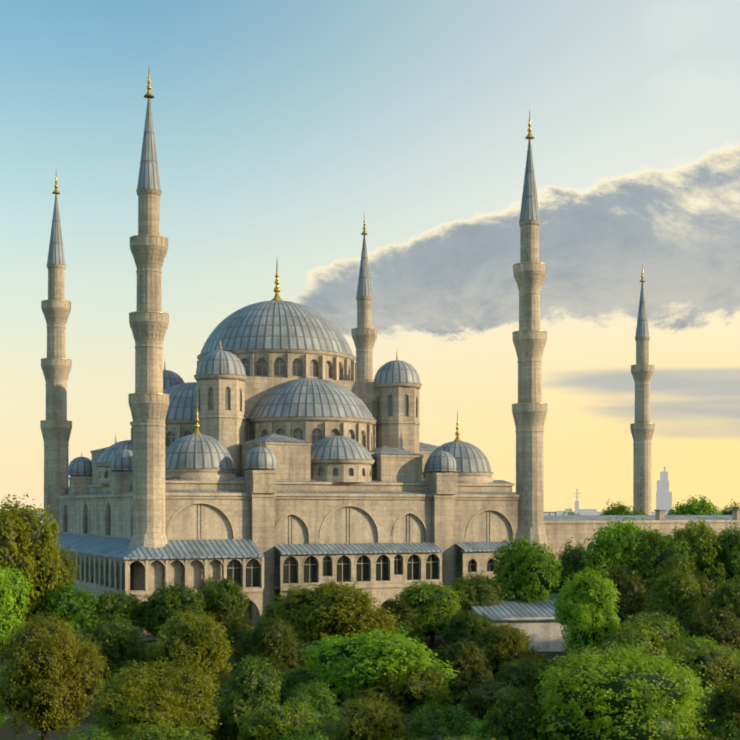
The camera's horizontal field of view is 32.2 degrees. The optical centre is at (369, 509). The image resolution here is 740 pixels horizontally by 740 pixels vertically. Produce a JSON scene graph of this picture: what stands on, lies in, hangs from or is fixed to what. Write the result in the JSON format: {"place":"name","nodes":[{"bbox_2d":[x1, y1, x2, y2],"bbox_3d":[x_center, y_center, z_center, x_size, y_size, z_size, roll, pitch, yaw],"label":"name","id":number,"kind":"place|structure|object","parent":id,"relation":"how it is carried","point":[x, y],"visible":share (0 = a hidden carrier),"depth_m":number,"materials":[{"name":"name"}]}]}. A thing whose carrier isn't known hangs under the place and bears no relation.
{"place":"outdoors","nodes":[
{"label":"outdoors","id":0,"kind":"place"},
{"bbox_2d":[0,512,572,739],"bbox_3d":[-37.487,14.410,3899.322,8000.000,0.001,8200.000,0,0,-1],"label":"ground","id":1,"kind":"structure","parent":0,"point":[6,732],"depth_m":88.33,"materials":[{"name":"green plant"}]},
{"bbox_2d":[0,697,9,726],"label":"tree","id":2,"kind":"object","parent":1,"relation":"on","point":[1,721],"visible":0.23,"depth_m":78.85,"materials":[{"name":"green plant"}]},
{"bbox_2d":[0,634,12,661],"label":"tree","id":3,"kind":"object","parent":1,"relation":"on","point":[2,651],"visible":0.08,"depth_m":119.25,"materials":[{"name":"green plant"}]},
{"bbox_2d":[0,561,33,644],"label":"tree","id":4,"kind":"object","parent":1,"relation":"on","point":[12,594],"visible":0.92,"depth_m":108.90,"materials":[{"name":"green plant"}]},
{"bbox_2d":[0,493,67,655],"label":"tree","id":5,"kind":"object","parent":1,"relation":"on","point":[28,545],"visible":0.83,"depth_m":123.48,"materials":[{"name":"green plant"}]},
{"bbox_2d":[23,543,80,622],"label":"tree","id":6,"kind":"object","parent":1,"relation":"on","point":[69,565],"visible":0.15,"depth_m":130.59,"materials":[{"name":"green plant"}]},
{"bbox_2d":[0,602,110,739],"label":"tree","id":7,"kind":"object","parent":1,"relation":"on","point":[51,677],"visible":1,"depth_m":71.80,"materials":[{"name":"green plant"}]},
{"bbox_2d":[29,581,99,635],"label":"tree","id":8,"kind":"object","parent":1,"relation":"on","point":[74,607],"visible":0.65,"depth_m":123.06,"materials":[{"name":"green plant"}]},
{"bbox_2d":[60,716,119,739],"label":"tree","id":9,"kind":"object","parent":1,"relation":"on","point":[84,736],"visible":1,"depth_m":53.53,"materials":[{"name":"green plant"}]},
{"bbox_2d":[73,613,154,682],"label":"tree","id":10,"kind":"object","parent":1,"relation":"on","point":[120,645],"visible":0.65,"depth_m":96.42,"materials":[{"name":"green plant"}]},
{"bbox_2d":[86,589,144,637],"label":"tree","id":11,"kind":"object","parent":1,"relation":"on","point":[112,604],"visible":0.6,"depth_m":125.36,"materials":[{"name":"green plant"}]},
{"bbox_2d":[84,656,222,739],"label":"tree","id":12,"kind":"object","parent":1,"relation":"on","point":[130,701],"visible":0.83,"depth_m":64.47,"materials":[{"name":"green plant"}]},
{"bbox_2d":[121,720,210,739],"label":"tree","id":13,"kind":"object","parent":1,"relation":"on","point":[155,733],"visible":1,"depth_m":58.10,"materials":[{"name":"green plant"}]},
{"bbox_2d":[137,578,206,640],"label":"tree","id":14,"kind":"object","parent":1,"relation":"on","point":[161,607],"visible":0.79,"depth_m":125.62,"materials":[{"name":"green plant"}]},
{"bbox_2d":[159,718,213,739],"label":"tree","id":15,"kind":"object","parent":1,"relation":"on","point":[195,730],"visible":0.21,"depth_m":63.53,"materials":[{"name":"green plant"}]},
{"bbox_2d":[141,606,234,675],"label":"tree","id":16,"kind":"object","parent":1,"relation":"on","point":[194,636],"visible":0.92,"depth_m":93.34,"materials":[{"name":"green plant"}]},
{"bbox_2d":[189,703,226,739],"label":"tree","id":17,"kind":"object","parent":1,"relation":"on","point":[217,732],"visible":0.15,"depth_m":71.80,"materials":[{"name":"green plant"}]},
{"bbox_2d":[196,670,232,699],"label":"tree","id":18,"kind":"object","parent":1,"relation":"on","point":[222,678],"visible":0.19,"depth_m":91.64,"materials":[{"name":"green plant"}]},
{"bbox_2d":[201,679,234,702],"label":"tree","id":19,"kind":"object","parent":1,"relation":"on","point":[221,691],"visible":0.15,"depth_m":86.54,"materials":[{"name":"green plant"}]},
{"bbox_2d":[194,573,249,628],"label":"tree","id":20,"kind":"object","parent":1,"relation":"on","point":[224,595],"visible":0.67,"depth_m":129.58,"materials":[{"name":"green plant"}]},
{"bbox_2d":[198,607,252,629],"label":"tree","id":21,"kind":"object","parent":1,"relation":"on","point":[224,617],"visible":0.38,"depth_m":128.59,"materials":[{"name":"green plant"}]},
{"bbox_2d":[208,697,249,739],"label":"tree","id":22,"kind":"object","parent":1,"relation":"on","point":[215,705],"visible":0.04,"depth_m":75.42,"materials":[{"name":"green plant"}]},
{"bbox_2d":[220,626,253,653],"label":"tree","id":23,"kind":"object","parent":1,"relation":"on","point":[235,633],"visible":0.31,"depth_m":127.02,"materials":[{"name":"green plant"}]},
{"bbox_2d":[216,654,284,739],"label":"tree","id":24,"kind":"object","parent":1,"relation":"on","point":[255,684],"visible":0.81,"depth_m":71.94,"materials":[{"name":"green plant"}]},
{"bbox_2d":[228,649,284,674],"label":"tree","id":25,"kind":"object","parent":1,"relation":"on","point":[240,659],"visible":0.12,"depth_m":97.26,"materials":[{"name":"green plant"}]},
{"bbox_2d":[228,614,302,670],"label":"tree","id":26,"kind":"object","parent":1,"relation":"on","point":[271,638],"visible":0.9,"depth_m":97.88,"materials":[{"name":"green plant"}]},
{"bbox_2d":[238,696,321,739],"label":"tree","id":27,"kind":"object","parent":1,"relation":"on","point":[270,722],"visible":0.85,"depth_m":67.09,"materials":[{"name":"green plant"}]},
{"bbox_2d":[270,665,293,677],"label":"tree","id":28,"kind":"object","parent":1,"relation":"on","point":[285,669],"visible":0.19,"depth_m":96.14,"materials":[{"name":"green plant"}]},
{"bbox_2d":[259,599,307,642],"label":"tree","id":29,"kind":"object","parent":1,"relation":"on","point":[271,613],"visible":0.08,"depth_m":124.70,"materials":[{"name":"green plant"}]},
{"bbox_2d":[57,493,519,630],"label":"mosque wall","id":30,"kind":"structure","parent":1,"relation":"on","point":[265,522],"depth_m":154.20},
{"bbox_2d":[62,376,517,495],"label":"mosque upper walls","id":31,"kind":"structure","parent":30,"relation":"on","point":[396,471],"depth_m":157.80,"materials":[{"name":"beige stone"}]},
{"bbox_2d":[67,264,492,495],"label":"domes","id":32,"kind":"structure","parent":31,"relation":"on","point":[344,430],"depth_m":162.00,"materials":[{"name":"grey metal"}]},
{"bbox_2d":[54,533,530,640],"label":"mosque galleries","id":33,"kind":"object","parent":30,"relation":"attached to","point":[382,572],"visible":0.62,"depth_m":149.22,"materials":[{"name":"beige stone"}]},
{"bbox_2d":[276,667,322,705],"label":"tree","id":34,"kind":"object","parent":1,"relation":"on","point":[292,679],"visible":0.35,"depth_m":87.92,"materials":[{"name":"green plant"}]},
{"bbox_2d":[272,722,327,739],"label":"tree","id":35,"kind":"object","parent":1,"relation":"on","point":[301,736],"visible":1,"depth_m":55.35,"materials":[{"name":"green plant"}]},
{"bbox_2d":[292,648,318,674],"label":"tree","id":36,"kind":"object","parent":1,"relation":"on","point":[303,654],"visible":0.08,"depth_m":98.67,"materials":[{"name":"green plant"}]},
{"bbox_2d":[283,680,341,723],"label":"tree","id":37,"kind":"object","parent":1,"relation":"on","point":[317,699],"visible":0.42,"depth_m":74.95,"materials":[{"name":"green plant"}]},
{"bbox_2d":[292,718,339,738],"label":"shrub","id":38,"kind":"object","parent":1,"relation":"on","point":[320,726],"visible":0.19,"depth_m":66.10,"materials":[{"name":"green plant"}]},
{"bbox_2d":[298,672,349,709],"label":"tree","id":39,"kind":"object","parent":1,"relation":"on","point":[341,699],"visible":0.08,"depth_m":87.05,"materials":[{"name":"green plant"}]},
{"bbox_2d":[269,577,401,645],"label":"tree","id":40,"kind":"object","parent":1,"relation":"on","point":[331,608],"visible":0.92,"depth_m":115.44,"materials":[{"name":"green plant"}]},
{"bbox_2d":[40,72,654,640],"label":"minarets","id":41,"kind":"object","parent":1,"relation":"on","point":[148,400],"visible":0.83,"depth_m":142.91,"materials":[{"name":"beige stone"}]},
{"bbox_2d":[328,693,407,739],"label":"tree","id":42,"kind":"object","parent":1,"relation":"on","point":[362,720],"visible":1,"depth_m":61.04,"materials":[{"name":"green plant"}]},
{"bbox_2d":[316,721,420,739],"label":"tree","id":43,"kind":"object","parent":1,"relation":"on","point":[409,735],"visible":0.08,"depth_m":62.53,"materials":[{"name":"green plant"}]},
{"bbox_2d":[299,626,460,704],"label":"tree","id":44,"kind":"object","parent":1,"relation":"on","point":[342,663],"visible":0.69,"depth_m":84.13,"materials":[{"name":"green plant"}]},
{"bbox_2d":[379,594,418,635],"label":"tree","id":45,"kind":"object","parent":1,"relation":"on","point":[401,607],"visible":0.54,"depth_m":126.15,"materials":[{"name":"green plant"}]},
{"bbox_2d":[346,660,456,724],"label":"tree","id":46,"kind":"object","parent":1,"relation":"on","point":[408,696],"visible":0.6,"depth_m":81.92,"materials":[{"name":"green plant"}]},
{"bbox_2d":[388,620,425,645],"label":"tree","id":47,"kind":"object","parent":1,"relation":"on","point":[411,633],"visible":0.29,"depth_m":123.75,"materials":[{"name":"green plant"}]},
{"bbox_2d":[394,579,463,650],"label":"tree","id":48,"kind":"object","parent":1,"relation":"on","point":[434,608],"visible":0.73,"depth_m":127.14,"materials":[{"name":"green plant"}]},
{"bbox_2d":[404,696,481,739],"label":"tree","id":49,"kind":"object","parent":1,"relation":"on","point":[449,721],"visible":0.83,"depth_m":62.93,"materials":[{"name":"green plant"}]},
{"bbox_2d":[411,732,475,739],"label":"shrub","id":50,"kind":"object","parent":1,"relation":"on","point":[436,737],"visible":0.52,"depth_m":59.84,"materials":[{"name":"green plant"}]},
{"bbox_2d":[427,637,494,708],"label":"tree","id":51,"kind":"object","parent":1,"relation":"on","point":[467,659],"visible":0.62,"depth_m":85.96,"materials":[{"name":"green plant"}]},
{"bbox_2d":[439,609,498,645],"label":"tree","id":52,"kind":"object","parent":1,"relation":"on","point":[466,624],"visible":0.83,"depth_m":122.65,"materials":[{"name":"green plant"}]},
{"bbox_2d":[444,732,495,739],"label":"shrub","id":53,"kind":"object","parent":1,"relation":"on","point":[465,737],"visible":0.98,"depth_m":58.34,"materials":[{"name":"green plant"}]},
{"bbox_2d":[448,568,504,616],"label":"tree","id":54,"kind":"object","parent":1,"relation":"on","point":[479,589],"visible":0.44,"depth_m":133.48,"materials":[{"name":"green plant"}]},
{"bbox_2d":[458,711,511,739],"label":"tree","id":55,"kind":"object","parent":1,"relation":"on","point":[476,727],"visible":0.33,"depth_m":61.62,"materials":[{"name":"green plant"}]},
{"bbox_2d":[482,664,499,682],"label":"tree","id":56,"kind":"object","parent":1,"relation":"on","point":[494,674],"visible":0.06,"depth_m":98.79,"materials":[{"name":"green plant"}]},
{"bbox_2d":[456,680,534,724],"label":"tree","id":57,"kind":"object","parent":1,"relation":"on","point":[482,699],"visible":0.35,"depth_m":79.23,"materials":[{"name":"green plant"}]},
{"bbox_2d":[469,620,545,677],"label":"tree","id":58,"kind":"object","parent":1,"relation":"on","point":[499,644],"visible":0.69,"depth_m":98.17,"materials":[{"name":"green plant"}]},
{"bbox_2d":[477,683,544,739],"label":"tree","id":59,"kind":"object","parent":1,"relation":"on","point":[511,715],"visible":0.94,"depth_m":60.43,"materials":[{"name":"green plant"}]},
{"bbox_2d":[470,593,574,651],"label":"park building","id":60,"kind":"structure","parent":1,"relation":"on","point":[540,624],"depth_m":130.14,"materials":[{"name":"paint"}]},
{"bbox_2d":[489,654,555,708],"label":"tree","id":61,"kind":"object","parent":1,"relation":"on","point":[519,672],"visible":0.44,"depth_m":82.44,"materials":[{"name":"green plant"}]},
{"bbox_2d":[488,534,563,604],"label":"tree","id":62,"kind":"object","parent":1,"relation":"on","point":[524,572],"visible":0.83,"depth_m":135.86,"materials":[{"name":"green plant"}]},
{"bbox_2d":[512,111,548,552],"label":"minaret","id":63,"kind":"object","parent":1,"relation":"on","point":[529,408],"visible":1,"depth_m":163.18,"materials":[{"name":"beige stone"}]},
{"bbox_2d":[526,724,564,739],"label":"shrub","id":64,"kind":"object","parent":1,"relation":"on","point":[542,737],"visible":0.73,"depth_m":60.03,"materials":[{"name":"green plant"}]},
{"bbox_2d":[541,656,560,672],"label":"tree","id":65,"kind":"object","parent":1,"relation":"on","point":[546,662],"visible":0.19,"depth_m":100.54,"materials":[{"name":"green plant"}]},
{"bbox_2d":[550,537,587,592],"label":"tree","id":66,"kind":"object","parent":1,"relation":"on","point":[570,561],"visible":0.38,"depth_m":143.57,"materials":[{"name":"green plant"}]},
{"bbox_2d":[563,508,579,514],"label":"tree","id":67,"kind":"object","parent":1,"relation":"on","point":[571,513],"depth_m":230.74,"materials":[{"name":"green plant"}]},
{"bbox_2d":[551,565,620,657],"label":"tree","id":68,"kind":"object","parent":1,"relation":"on","point":[584,607],"visible":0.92,"depth_m":102.89,"materials":[{"name":"green plant"}]},
{"bbox_2d":[551,639,621,691],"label":"tree","id":69,"kind":"object","parent":1,"relation":"on","point":[591,650],"visible":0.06,"depth_m":79.28,"materials":[{"name":"green plant"}]},
{"bbox_2d":[577,515,660,581],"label":"tree","id":70,"kind":"object","parent":1,"relation":"on","point":[612,546],"visible":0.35,"depth_m":136.30,"materials":[{"name":"green plant"}]},
{"bbox_2d":[595,563,646,626],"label":"tree","id":71,"kind":"object","parent":1,"relation":"on","point":[630,591],"visible":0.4,"depth_m":123.03,"materials":[{"name":"green plant"}]},
{"bbox_2d":[599,499,646,514],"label":"tree","id":72,"kind":"object","parent":1,"relation":"on","point":[621,509],"visible":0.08,"depth_m":213.89,"materials":[{"name":"green plant"}]},
{"bbox_2d":[526,636,722,739],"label":"tree","id":73,"kind":"object","parent":1,"relation":"on","point":[624,695],"visible":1,"depth_m":59.12,"materials":[{"name":"green plant"}]},
{"bbox_2d":[600,628,656,659],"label":"tree","id":74,"kind":"object","parent":1,"relation":"on","point":[621,637],"visible":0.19,"depth_m":81.32,"materials":[{"name":"green plant"}]},
{"bbox_2d":[594,612,685,660],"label":"tree","id":75,"kind":"object","parent":1,"relation":"on","point":[657,637],"visible":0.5,"depth_m":96.91,"materials":[{"name":"green plant"}]},
{"bbox_2d":[625,607,677,628],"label":"tree","id":76,"kind":"object","parent":1,"relation":"on","point":[659,615],"visible":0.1,"depth_m":99.94,"materials":[{"name":"green plant"}]},
{"bbox_2d":[631,524,693,610],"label":"tree","id":77,"kind":"object","parent":1,"relation":"on","point":[658,552],"visible":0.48,"depth_m":135.34,"materials":[{"name":"green plant"}]},
{"bbox_2d":[641,565,702,637],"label":"tree","id":78,"kind":"object","parent":1,"relation":"on","point":[674,596],"visible":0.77,"depth_m":115.44,"materials":[{"name":"green plant"}]},
{"bbox_2d":[638,594,709,616],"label":"tree","id":79,"kind":"object","parent":1,"relation":"on","point":[701,601],"depth_m":122.57,"materials":[{"name":"green plant"}]},
{"bbox_2d":[647,557,714,604],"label":"tree","id":80,"kind":"object","parent":1,"relation":"on","point":[706,586],"visible":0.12,"depth_m":131.31,"materials":[{"name":"green plant"}]},
{"bbox_2d":[675,722,701,735],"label":"shrub","id":81,"kind":"object","parent":1,"relation":"on","point":[696,727],"visible":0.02,"depth_m":66.92,"materials":[{"name":"green plant"}]},
{"bbox_2d":[657,724,726,739],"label":"tree","id":82,"kind":"object","parent":1,"relation":"on","point":[688,737],"visible":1,"depth_m":54.00,"materials":[{"name":"green plant"}]},
{"bbox_2d":[667,495,722,514],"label":"tree","id":83,"kind":"object","parent":1,"relation":"on","point":[701,507],"visible":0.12,"depth_m":217.02,"materials":[{"name":"green plant"}]},
{"bbox_2d":[682,701,709,737],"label":"tree","id":84,"kind":"object","parent":1,"relation":"on","point":[702,711],"visible":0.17,"depth_m":67.24,"materials":[{"name":"green plant"}]},
{"bbox_2d":[665,517,730,593],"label":"tree","id":85,"kind":"object","parent":1,"relation":"on","point":[701,551],"visible":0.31,"depth_m":138.69,"materials":[{"name":"green plant"}]},
{"bbox_2d":[658,631,739,683],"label":"tree","id":86,"kind":"object","parent":1,"relation":"on","point":[693,642],"visible":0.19,"depth_m":90.98,"materials":[{"name":"green plant"}]},
{"bbox_2d":[663,642,739,700],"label":"tree","id":87,"kind":"object","parent":1,"relation":"on","point":[720,667],"visible":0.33,"depth_m":76.89,"materials":[{"name":"green plant"}]},
{"bbox_2d":[681,599,739,664],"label":"tree","id":88,"kind":"object","parent":1,"relation":"on","point":[719,627],"visible":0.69,"depth_m":98.48,"materials":[{"name":"green plant"}]},
{"bbox_2d":[691,682,729,709],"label":"tree","id":89,"kind":"object","parent":1,"relation":"on","point":[705,694],"visible":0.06,"depth_m":72.59,"materials":[{"name":"green plant"}]},
{"bbox_2d":[697,576,739,621],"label":"tree","id":90,"kind":"object","parent":1,"relation":"on","point":[727,595],"visible":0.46,"depth_m":113.21,"materials":[{"name":"green plant"}]},
{"bbox_2d":[699,714,739,739],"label":"tree","id":91,"kind":"object","parent":1,"relation":"on","point":[731,733],"visible":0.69,"depth_m":61.98,"materials":[{"name":"green plant"}]},
{"bbox_2d":[700,675,739,732],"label":"tree","id":92,"kind":"object","parent":1,"relation":"on","point":[726,701],"visible":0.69,"depth_m":63.55,"materials":[{"name":"green plant"}]},
{"bbox_2d":[712,519,739,583],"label":"tree","id":93,"kind":"object","parent":1,"relation":"on","point":[730,546],"visible":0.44,"depth_m":138.99,"materials":[{"name":"green plant"}]},
{"bbox_2d":[720,499,739,514],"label":"tree","id":94,"kind":"object","parent":1,"relation":"on","point":[726,511],"visible":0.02,"depth_m":225.41,"materials":[{"name":"green plant"}]},
{"bbox_2d":[0,467,719,524],"bbox_3d":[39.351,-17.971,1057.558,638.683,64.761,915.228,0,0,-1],"label":"skyline","id":95,"kind":"structure","parent":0,"point":[663,498],"depth_m":1502.96,"materials":[{"name":"grey"}]},
{"bbox_2d":[0,0,739,511],"label":"sky","id":96,"kind":"structure","parent":0,"point":[279,125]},
{"bbox_2d":[544,510,739,564],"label":"boundary wall","id":97,"kind":"structure","parent":0,"point":[560,530],"depth_m":173.38,"materials":[{"name":"beige stone"}]}
]}

